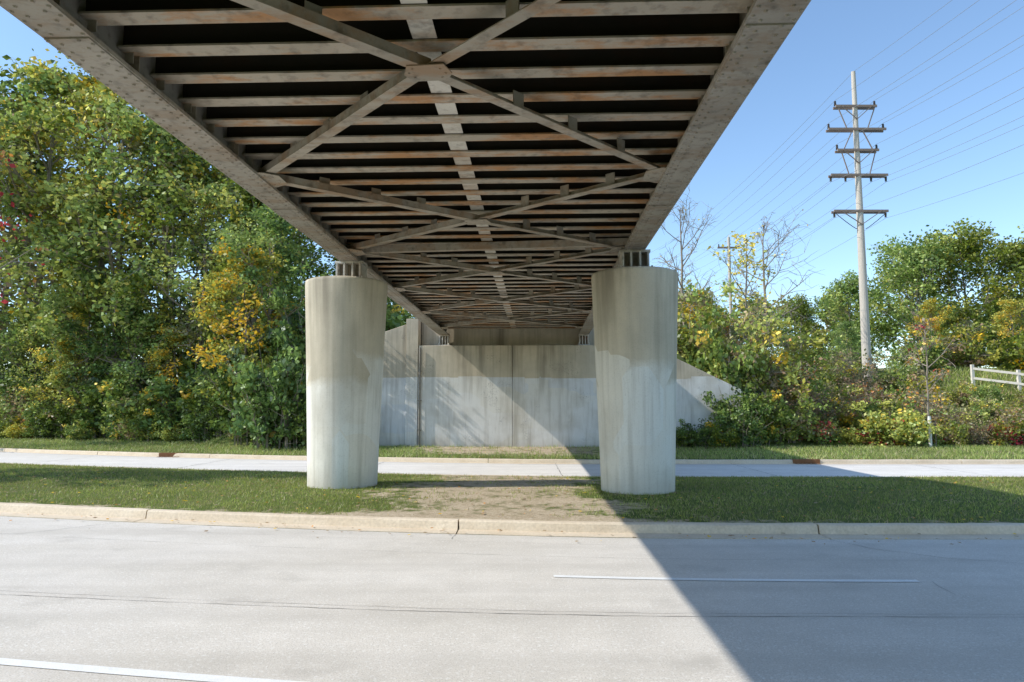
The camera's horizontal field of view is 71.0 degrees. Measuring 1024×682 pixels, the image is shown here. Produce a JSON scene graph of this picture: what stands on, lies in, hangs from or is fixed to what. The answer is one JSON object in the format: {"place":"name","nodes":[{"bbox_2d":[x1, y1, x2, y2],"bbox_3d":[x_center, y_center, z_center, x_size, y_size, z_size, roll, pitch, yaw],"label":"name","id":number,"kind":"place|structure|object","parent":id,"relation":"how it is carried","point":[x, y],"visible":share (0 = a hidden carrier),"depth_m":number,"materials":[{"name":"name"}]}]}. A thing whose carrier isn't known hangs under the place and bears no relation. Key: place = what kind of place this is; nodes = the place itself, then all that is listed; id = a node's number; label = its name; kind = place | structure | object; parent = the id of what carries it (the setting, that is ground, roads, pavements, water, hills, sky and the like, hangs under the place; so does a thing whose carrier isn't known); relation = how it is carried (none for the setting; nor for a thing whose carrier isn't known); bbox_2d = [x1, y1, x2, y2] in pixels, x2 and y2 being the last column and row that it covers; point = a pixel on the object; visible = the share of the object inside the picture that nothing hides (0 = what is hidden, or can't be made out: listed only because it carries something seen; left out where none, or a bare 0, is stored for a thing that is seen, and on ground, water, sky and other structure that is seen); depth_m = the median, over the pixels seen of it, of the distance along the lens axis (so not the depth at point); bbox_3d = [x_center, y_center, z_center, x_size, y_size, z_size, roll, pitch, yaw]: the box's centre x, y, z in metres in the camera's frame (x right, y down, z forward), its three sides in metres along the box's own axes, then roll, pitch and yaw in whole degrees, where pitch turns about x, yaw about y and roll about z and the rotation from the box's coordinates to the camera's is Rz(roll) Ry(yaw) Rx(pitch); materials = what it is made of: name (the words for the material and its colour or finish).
{"place":"outdoors","nodes":[
{"label":"outdoors","id":0,"kind":"place"},
{"bbox_2d":[0,516,1023,681],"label":"road","id":1,"kind":"structure","parent":0,"point":[969,627],"depth_m":7.33,"materials":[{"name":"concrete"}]},
{"bbox_2d":[0,452,919,681],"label":"road markings","id":2,"kind":"object","parent":1,"relation":"on","point":[119,671],"visible":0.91,"depth_m":5.60,"materials":[{"name":"paint"}]},
{"bbox_2d":[1,456,1000,616],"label":"road cracks","id":3,"kind":"object","parent":1,"relation":"on","point":[520,610],"visible":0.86,"depth_m":7.29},
{"bbox_2d":[0,354,1023,533],"bbox_3d":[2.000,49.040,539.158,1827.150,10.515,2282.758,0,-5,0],"label":"ground","id":4,"kind":"structure","parent":0,"point":[502,506],"depth_m":14.87,"materials":[{"name":"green plant"}]},
{"bbox_2d":[0,55,58,268],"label":"deciduous tree","id":5,"kind":"object","parent":4,"relation":"on","point":[3,74],"visible":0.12,"depth_m":48.39,"materials":[{"name":"green plant"}]},
{"bbox_2d":[0,114,77,329],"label":"red leaved tree","id":6,"kind":"object","parent":4,"relation":"on","point":[11,283],"visible":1,"depth_m":38.60,"materials":[{"name":"green plant"}]},
{"bbox_2d":[21,410,58,438],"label":"shrub","id":7,"kind":"object","parent":4,"relation":"on","point":[38,422],"visible":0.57,"depth_m":41.91,"materials":[{"name":"green plant"}]},
{"bbox_2d":[0,99,90,362],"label":"deciduous tree","id":8,"kind":"object","parent":4,"relation":"on","point":[10,227],"visible":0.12,"depth_m":48.58,"materials":[{"name":"green plant"}]},
{"bbox_2d":[6,337,91,436],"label":"deciduous tree","id":9,"kind":"object","parent":4,"relation":"on","point":[59,363],"visible":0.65,"depth_m":42.27,"materials":[{"name":"green plant"}]},
{"bbox_2d":[0,299,109,420],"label":"deciduous tree","id":10,"kind":"object","parent":4,"relation":"on","point":[26,343],"visible":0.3,"depth_m":43.80,"materials":[{"name":"green plant"}]},
{"bbox_2d":[36,396,91,439],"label":"shrub","id":11,"kind":"object","parent":4,"relation":"on","point":[57,412],"visible":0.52,"depth_m":41.40,"materials":[{"name":"green plant"}]},
{"bbox_2d":[18,266,124,425],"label":"deciduous tree","id":12,"kind":"object","parent":4,"relation":"on","point":[56,382],"visible":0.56,"depth_m":41.71,"materials":[{"name":"green plant"}]},
{"bbox_2d":[0,79,146,375],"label":"deciduous tree","id":13,"kind":"object","parent":4,"relation":"on","point":[19,107],"visible":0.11,"depth_m":48.34,"materials":[{"name":"green plant"}]},
{"bbox_2d":[45,378,102,438],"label":"shrub","id":14,"kind":"object","parent":4,"relation":"on","point":[66,404],"visible":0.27,"depth_m":41.58,"materials":[{"name":"green plant"}]},
{"bbox_2d":[0,48,156,380],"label":"deciduous tree","id":15,"kind":"object","parent":4,"relation":"on","point":[36,79],"visible":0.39,"depth_m":46.82,"materials":[{"name":"green plant"}]},
{"bbox_2d":[0,102,161,386],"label":"deciduous tree","id":16,"kind":"object","parent":4,"relation":"on","point":[80,163],"visible":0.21,"depth_m":44.90,"materials":[{"name":"green plant"}]},
{"bbox_2d":[58,365,138,438],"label":"shrub","id":17,"kind":"object","parent":4,"relation":"on","point":[83,400],"visible":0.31,"depth_m":41.31,"materials":[{"name":"green plant"}]},
{"bbox_2d":[0,51,211,367],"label":"deciduous tree","id":18,"kind":"object","parent":4,"relation":"on","point":[85,82],"visible":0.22,"depth_m":44.65,"materials":[{"name":"green plant"}]},
{"bbox_2d":[76,370,153,438],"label":"shrub","id":19,"kind":"object","parent":4,"relation":"on","point":[97,395],"visible":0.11,"depth_m":40.80,"materials":[{"name":"green plant"}]},
{"bbox_2d":[54,267,187,407],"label":"deciduous tree","id":20,"kind":"object","parent":4,"relation":"on","point":[123,369],"visible":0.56,"depth_m":41.20,"materials":[{"name":"green plant"}]},
{"bbox_2d":[18,60,234,369],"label":"deciduous tree","id":21,"kind":"object","parent":4,"relation":"on","point":[114,105],"visible":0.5,"depth_m":42.43,"materials":[{"name":"green plant"}]},
{"bbox_2d":[99,395,157,440],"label":"shrub","id":22,"kind":"object","parent":4,"relation":"on","point":[123,429],"visible":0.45,"depth_m":38.84,"materials":[{"name":"green plant"}]},
{"bbox_2d":[94,371,164,439],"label":"shrub","id":23,"kind":"object","parent":4,"relation":"on","point":[108,395],"visible":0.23,"depth_m":39.47,"materials":[{"name":"green plant"}]},
{"bbox_2d":[22,107,244,376],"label":"deciduous tree","id":24,"kind":"object","parent":4,"relation":"on","point":[70,254],"visible":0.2,"depth_m":42.77,"materials":[{"name":"green plant"}]},
{"bbox_2d":[121,401,178,441],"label":"shrub","id":25,"kind":"object","parent":4,"relation":"on","point":[135,423],"visible":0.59,"depth_m":38.23,"materials":[{"name":"green plant"}]},
{"bbox_2d":[76,136,245,385],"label":"deciduous tree","id":26,"kind":"object","parent":4,"relation":"on","point":[136,281],"visible":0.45,"depth_m":42.25,"materials":[{"name":"green plant"}]},
{"bbox_2d":[147,419,190,441],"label":"shrub","id":27,"kind":"object","parent":4,"relation":"on","point":[166,434],"visible":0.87,"depth_m":38.07,"materials":[{"name":"green plant"}]},
{"bbox_2d":[138,323,212,411],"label":"deciduous tree","id":28,"kind":"object","parent":4,"relation":"on","point":[164,354],"visible":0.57,"depth_m":40.32,"materials":[{"name":"green plant"}]},
{"bbox_2d":[140,350,215,439],"bbox_3d":[-17.857,3.149,40.065,6.093,5.268,5.604,-2,-6,16],"label":"shrub","id":29,"kind":"object","parent":4,"relation":"on","point":[159,391],"visible":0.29,"depth_m":38.63,"materials":[{"name":"green plant"}]},
{"bbox_2d":[104,179,279,388],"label":"deciduous tree","id":30,"kind":"object","parent":4,"relation":"on","point":[214,207],"visible":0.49,"depth_m":40.92,"materials":[{"name":"green plant"}]},
{"bbox_2d":[178,402,228,442],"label":"shrub","id":31,"kind":"object","parent":4,"relation":"on","point":[202,432],"visible":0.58,"depth_m":36.97,"materials":[{"name":"green plant"}]},
{"bbox_2d":[192,398,233,436],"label":"shrub","id":32,"kind":"object","parent":4,"relation":"on","point":[214,414],"visible":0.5,"depth_m":36.56,"materials":[{"name":"green plant"}]},
{"bbox_2d":[112,147,320,346],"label":"deciduous tree","id":33,"kind":"object","parent":4,"relation":"on","point":[193,169],"visible":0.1,"depth_m":42.61,"materials":[{"name":"green plant"}]},
{"bbox_2d":[197,347,271,445],"bbox_3d":[-12.774,2.753,35.598,4.494,4.929,4.886,0,-5,-2],"label":"shrub","id":34,"kind":"object","parent":4,"relation":"on","point":[224,390],"visible":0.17,"depth_m":34.23,"materials":[{"name":"green plant"}]},
{"bbox_2d":[175,236,304,436],"bbox_3d":[-13.366,-0.170,36.358,6.308,10.083,8.054,3,-6,-29],"label":"deciduous tree","id":35,"kind":"object","parent":4,"relation":"on","point":[221,281],"visible":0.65,"depth_m":35.35,"materials":[{"name":"yellow plant"}]},
{"bbox_2d":[186,202,317,405],"bbox_3d":[-12.858,-1.613,36.770,7.162,11.595,8.661,2,-6,-16],"label":"deciduous tree","id":36,"kind":"object","parent":4,"relation":"on","point":[274,223],"visible":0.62,"depth_m":35.99,"materials":[{"name":"green plant"}]},
{"bbox_2d":[182,172,322,362],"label":"deciduous tree","id":37,"kind":"object","parent":4,"relation":"on","point":[251,199],"visible":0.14,"depth_m":41.01,"materials":[{"name":"green plant"}]},
{"bbox_2d":[215,326,305,439],"bbox_3d":[-11.019,1.829,35.434,5.866,6.074,5.576,-3,-6,32],"label":"shrub","id":38,"kind":"object","parent":4,"relation":"on","point":[254,357],"visible":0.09,"depth_m":34.26,"materials":[{"name":"green plant"}]},
{"bbox_2d":[222,328,305,448],"bbox_3d":[-11.292,2.347,33.594,4.886,5.985,4.494,-1,-5,6],"label":"shrub","id":39,"kind":"object","parent":4,"relation":"on","point":[255,413],"visible":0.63,"depth_m":32.61,"materials":[{"name":"green plant"}]},
{"bbox_2d":[204,184,330,345],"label":"deciduous tree","id":40,"kind":"object","parent":4,"relation":"on","point":[229,204],"visible":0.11,"depth_m":42.27,"materials":[{"name":"green plant"}]},
{"bbox_2d":[253,281,305,351],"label":"shrub","id":41,"kind":"object","parent":4,"relation":"on","point":[263,317],"visible":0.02,"depth_m":36.64,"materials":[{"name":"green plant"}]},
{"bbox_2d":[255,350,306,449],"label":"shrub","id":42,"kind":"object","parent":4,"relation":"on","point":[278,385],"visible":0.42,"depth_m":32.24,"materials":[{"name":"green plant"}]},
{"bbox_2d":[269,286,305,385],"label":"shrub","id":43,"kind":"object","parent":4,"relation":"on","point":[281,330],"visible":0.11,"depth_m":34.36,"materials":[{"name":"green plant"}]},
{"bbox_2d":[281,385,306,448],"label":"shrub","id":44,"kind":"object","parent":4,"relation":"on","point":[301,417],"visible":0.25,"depth_m":32.12,"materials":[{"name":"green plant"}]},
{"bbox_2d":[305,276,387,488],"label":"concrete bridge column","id":45,"kind":"structure","parent":4,"relation":"on","point":[345,326],"depth_m":16.44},
{"bbox_2d":[0,0,810,344],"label":"steel girder bridge","id":46,"kind":"structure","parent":45,"relation":"on","point":[440,166],"depth_m":9.63,"materials":[{"name":"paint"}]},
{"bbox_2d":[0,462,1023,522],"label":"median grass","id":47,"kind":"structure","parent":4,"relation":"on","point":[292,481],"depth_m":15.63,"materials":[{"name":"green plant"}]},
{"bbox_2d":[0,502,1023,538],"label":"median curb","id":48,"kind":"structure","parent":4,"relation":"on","point":[691,530],"depth_m":11.82,"materials":[{"name":"concrete"}]},
{"bbox_2d":[0,433,1023,459],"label":"roadside grass","id":49,"kind":"structure","parent":4,"relation":"on","point":[6,443],"depth_m":31.10,"materials":[{"name":"green plant"}]},
{"bbox_2d":[0,448,1023,463],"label":"roadside curb","id":50,"kind":"structure","parent":4,"relation":"on","point":[597,461],"depth_m":26.88,"materials":[{"name":"concrete"}]},
{"bbox_2d":[0,440,1023,543],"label":"fallen leaves","id":51,"kind":"object","parent":4,"relation":"on","point":[530,485],"visible":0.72,"depth_m":15.55,"materials":[{"name":"brown plant"}]},
{"bbox_2d":[89,287,1023,372],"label":"distant trees","id":52,"kind":"object","parent":4,"relation":"on","point":[831,325],"visible":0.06,"depth_m":116.97,"materials":[{"name":"green plant"}]},
{"bbox_2d":[379,319,742,446],"bbox_3d":[1.284,2.241,34.653,19.200,7.120,1.434,0,-5,2],"label":"concrete abutment","id":53,"kind":"object","parent":4,"relation":"on","point":[500,387],"visible":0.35,"depth_m":34.14,"materials":[{"name":"concrete"}]},
{"bbox_2d":[591,266,677,494],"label":"concrete bridge column","id":54,"kind":"structure","parent":4,"relation":"on","point":[635,314],"depth_m":15.34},
{"bbox_2d":[654,188,718,326],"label":"bare tree","id":55,"kind":"object","parent":4,"relation":"on","point":[681,250],"visible":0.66,"depth_m":43.08,"materials":[{"name":"grey plant"}]},
{"bbox_2d":[678,418,718,447],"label":"shrub","id":56,"kind":"object","parent":4,"relation":"on","point":[697,438],"visible":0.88,"depth_m":32.22,"materials":[{"name":"green plant"}]},
{"bbox_2d":[677,289,733,366],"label":"shrub","id":57,"kind":"object","parent":4,"relation":"on","point":[683,338],"visible":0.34,"depth_m":36.90,"materials":[{"name":"green plant"}]},
{"bbox_2d":[677,278,755,359],"bbox_3d":[10.273,-0.516,38.783,5.874,5.761,6.298,-4,-7,36],"label":"shrub","id":58,"kind":"object","parent":4,"relation":"on","point":[725,292],"visible":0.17,"depth_m":37.55,"materials":[{"name":"green plant"}]},
{"bbox_2d":[699,415,739,448],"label":"shrub","id":59,"kind":"object","parent":4,"relation":"on","point":[730,432],"visible":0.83,"depth_m":32.14,"materials":[{"name":"green plant"}]},
{"bbox_2d":[686,316,766,406],"bbox_3d":[10.463,1.192,35.951,4.461,4.917,4.693,-4,-7,36],"label":"shrub","id":60,"kind":"object","parent":4,"relation":"on","point":[715,369],"visible":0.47,"depth_m":34.65,"materials":[{"name":"green plant"}]},
{"bbox_2d":[701,372,766,435],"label":"shrub","id":61,"kind":"object","parent":4,"relation":"on","point":[746,393],"visible":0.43,"depth_m":33.22,"materials":[{"name":"green plant"}]},
{"bbox_2d":[678,299,804,399],"bbox_3d":[11.821,0.643,36.581,5.878,5.306,5.483,-5,-8,44],"label":"shrub","id":62,"kind":"object","parent":4,"relation":"on","point":[773,320],"visible":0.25,"depth_m":35.36,"materials":[{"name":"green plant"}]},
{"bbox_2d":[710,394,773,448],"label":"shrub","id":63,"kind":"object","parent":4,"relation":"on","point":[745,432],"visible":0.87,"depth_m":32.42,"materials":[{"name":"green plant"}]},
{"bbox_2d":[707,225,782,348],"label":"yellow leaved tree","id":64,"kind":"object","parent":4,"relation":"on","point":[746,257],"visible":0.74,"depth_m":42.98,"materials":[{"name":"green plant"}]},
{"bbox_2d":[713,209,820,361],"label":"bare tree","id":65,"kind":"object","parent":4,"relation":"on","point":[764,273],"visible":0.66,"depth_m":45.57,"materials":[{"name":"brown plant"}]},
{"bbox_2d":[738,379,796,445],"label":"shrub","id":66,"kind":"object","parent":4,"relation":"on","point":[771,432],"visible":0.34,"depth_m":33.34,"materials":[{"name":"green plant"}]},
{"bbox_2d":[739,354,825,416],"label":"shrub","id":67,"kind":"object","parent":4,"relation":"on","point":[789,403],"visible":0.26,"depth_m":35.07,"materials":[{"name":"green plant"}]},
{"bbox_2d":[748,374,830,442],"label":"shrub","id":68,"kind":"object","parent":4,"relation":"on","point":[790,431],"visible":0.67,"depth_m":33.70,"materials":[{"name":"green plant"}]},
{"bbox_2d":[744,326,835,402],"bbox_3d":[13.345,1.603,37.094,5.874,4.548,6.298,1,-6,-12],"label":"shrub","id":69,"kind":"object","parent":4,"relation":"on","point":[784,356],"visible":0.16,"depth_m":36.02,"materials":[{"name":"green plant"}]},
{"bbox_2d":[771,293,828,368],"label":"deciduous tree","id":70,"kind":"object","parent":4,"relation":"on","point":[802,309],"visible":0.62,"depth_m":76.69,"materials":[{"name":"green plant"}]},
{"bbox_2d":[771,357,847,416],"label":"shrub","id":71,"kind":"object","parent":4,"relation":"on","point":[827,366],"visible":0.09,"depth_m":36.83,"materials":[{"name":"green plant"}]},
{"bbox_2d":[807,412,846,444],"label":"shrub","id":72,"kind":"object","parent":4,"relation":"on","point":[824,430],"visible":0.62,"depth_m":34.15,"materials":[{"name":"green plant"}]},
{"bbox_2d":[805,352,864,396],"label":"shrub","id":73,"kind":"object","parent":4,"relation":"on","point":[825,377],"visible":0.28,"depth_m":44.04,"materials":[{"name":"green plant"}]},
{"bbox_2d":[650,0,1023,385],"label":"utility pole","id":74,"kind":"object","parent":4,"relation":"on","point":[857,175],"visible":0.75,"depth_m":49.04,"materials":[{"name":"grey wood"}]},
{"bbox_2d":[826,321,861,371],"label":"deciduous tree","id":75,"kind":"object","parent":4,"relation":"on","point":[845,327],"visible":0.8,"depth_m":62.17,"materials":[{"name":"green plant"}]},
{"bbox_2d":[814,346,889,395],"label":"shrub","id":76,"kind":"object","parent":4,"relation":"on","point":[860,375],"visible":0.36,"depth_m":45.56,"materials":[{"name":"green plant"}]},
{"bbox_2d":[812,269,899,368],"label":"deciduous tree","id":77,"kind":"object","parent":4,"relation":"on","point":[841,295],"visible":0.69,"depth_m":72.27,"materials":[{"name":"green plant"}]},
{"bbox_2d":[841,385,913,442],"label":"shrub","id":78,"kind":"object","parent":4,"relation":"on","point":[894,406],"visible":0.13,"depth_m":36.00,"materials":[{"name":"green plant"}]},
{"bbox_2d":[848,415,919,447],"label":"shrub","id":79,"kind":"object","parent":4,"relation":"on","point":[880,432],"visible":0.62,"depth_m":33.31,"materials":[{"name":"green plant"}]},
{"bbox_2d":[858,347,929,390],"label":"shrub","id":80,"kind":"object","parent":4,"relation":"on","point":[887,376],"visible":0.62,"depth_m":45.63,"materials":[{"name":"green plant"}]},
{"bbox_2d":[849,400,940,446],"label":"shrub","id":81,"kind":"object","parent":4,"relation":"on","point":[918,432],"visible":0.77,"depth_m":32.99,"materials":[{"name":"green plant"}]},
{"bbox_2d":[854,367,952,415],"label":"shrub","id":82,"kind":"object","parent":4,"relation":"on","point":[922,379],"visible":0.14,"depth_m":39.53,"materials":[{"name":"green plant"}]},
{"bbox_2d":[847,225,973,353],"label":"deciduous tree","id":83,"kind":"object","parent":4,"relation":"on","point":[934,235],"visible":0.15,"depth_m":84.25,"materials":[{"name":"green plant"}]},
{"bbox_2d":[852,229,988,361],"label":"deciduous tree","id":84,"kind":"object","parent":4,"relation":"on","point":[916,263],"visible":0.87,"depth_m":67.92,"materials":[{"name":"green plant"}]},
{"bbox_2d":[886,329,956,372],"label":"shrub","id":85,"kind":"object","parent":4,"relation":"on","point":[934,354],"visible":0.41,"depth_m":48.46,"materials":[{"name":"green plant"}]},
{"bbox_2d":[898,318,964,446],"bbox_3d":[18.954,1.937,32.617,3.130,6.140,2.731,5,-8,-44],"label":"sapling with guard","id":86,"kind":"object","parent":4,"relation":"on","point":[924,341],"visible":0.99,"depth_m":32.76,"materials":[{"name":"green plant"}]},
{"bbox_2d":[887,383,982,430],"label":"shrub","id":87,"kind":"object","parent":4,"relation":"on","point":[933,407],"visible":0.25,"depth_m":35.73,"materials":[{"name":"green plant"}]},
{"bbox_2d":[901,297,971,359],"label":"deciduous tree","id":88,"kind":"object","parent":4,"relation":"on","point":[931,305],"visible":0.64,"depth_m":57.35,"materials":[{"name":"yellow plant"}]},
{"bbox_2d":[929,406,977,446],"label":"shrub","id":89,"kind":"object","parent":4,"relation":"on","point":[956,436],"visible":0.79,"depth_m":34.27,"materials":[{"name":"green plant"}]},
{"bbox_2d":[937,378,981,407],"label":"shrub","id":90,"kind":"object","parent":4,"relation":"on","point":[957,396],"visible":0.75,"depth_m":41.91,"materials":[{"name":"green plant"}]},
{"bbox_2d":[917,316,1003,368],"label":"shrub","id":91,"kind":"object","parent":4,"relation":"on","point":[962,355],"visible":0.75,"depth_m":49.20,"materials":[{"name":"green plant"}]},
{"bbox_2d":[913,218,1023,354],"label":"deciduous tree","id":92,"kind":"object","parent":4,"relation":"on","point":[971,243],"visible":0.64,"depth_m":67.20,"materials":[{"name":"green plant"}]},
{"bbox_2d":[945,416,997,446],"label":"shrub","id":93,"kind":"object","parent":4,"relation":"on","point":[978,439],"visible":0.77,"depth_m":34.31,"materials":[{"name":"green plant"}]},
{"bbox_2d":[954,235,1023,366],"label":"deciduous tree","id":94,"kind":"object","parent":4,"relation":"on","point":[1018,262],"visible":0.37,"depth_m":68.69,"materials":[{"name":"green plant"}]},
{"bbox_2d":[970,365,1023,391],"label":"rail fence","id":95,"kind":"object","parent":4,"relation":"on","point":[1018,374],"visible":0.85,"depth_m":43.81,"materials":[{"name":"white wood"}]},
{"bbox_2d":[977,416,1023,445],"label":"shrub","id":96,"kind":"object","parent":4,"relation":"on","point":[1006,435],"visible":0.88,"depth_m":33.76,"materials":[{"name":"green plant"}]},
{"bbox_2d":[983,330,1023,371],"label":"shrub","id":97,"kind":"object","parent":4,"relation":"on","point":[1013,358],"visible":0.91,"depth_m":48.60,"materials":[{"name":"green plant"}]},
{"bbox_2d":[987,297,1023,351],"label":"deciduous tree","id":98,"kind":"object","parent":4,"relation":"on","point":[1010,306],"visible":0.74,"depth_m":54.41,"materials":[{"name":"yellow plant"}]},
{"bbox_2d":[0,452,1023,476],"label":"road","id":99,"kind":"structure","parent":0,"point":[884,470],"depth_m":24.90,"materials":[{"name":"concrete"}]},
{"bbox_2d":[7,463,1019,476],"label":"median curb","id":100,"kind":"structure","parent":99,"relation":"on","point":[584,476],"depth_m":20.01,"materials":[{"name":"concrete"}]},
{"bbox_2d":[0,0,1023,376],"label":"sky","id":101,"kind":"structure","parent":0,"point":[831,39],"materials":[{"name":"blue"}]},
{"bbox_2d":[852,365,1023,443],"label":"hillside grass","id":102,"kind":"structure","parent":0,"point":[984,374],"depth_m":45.42,"materials":[{"name":"green plant"}]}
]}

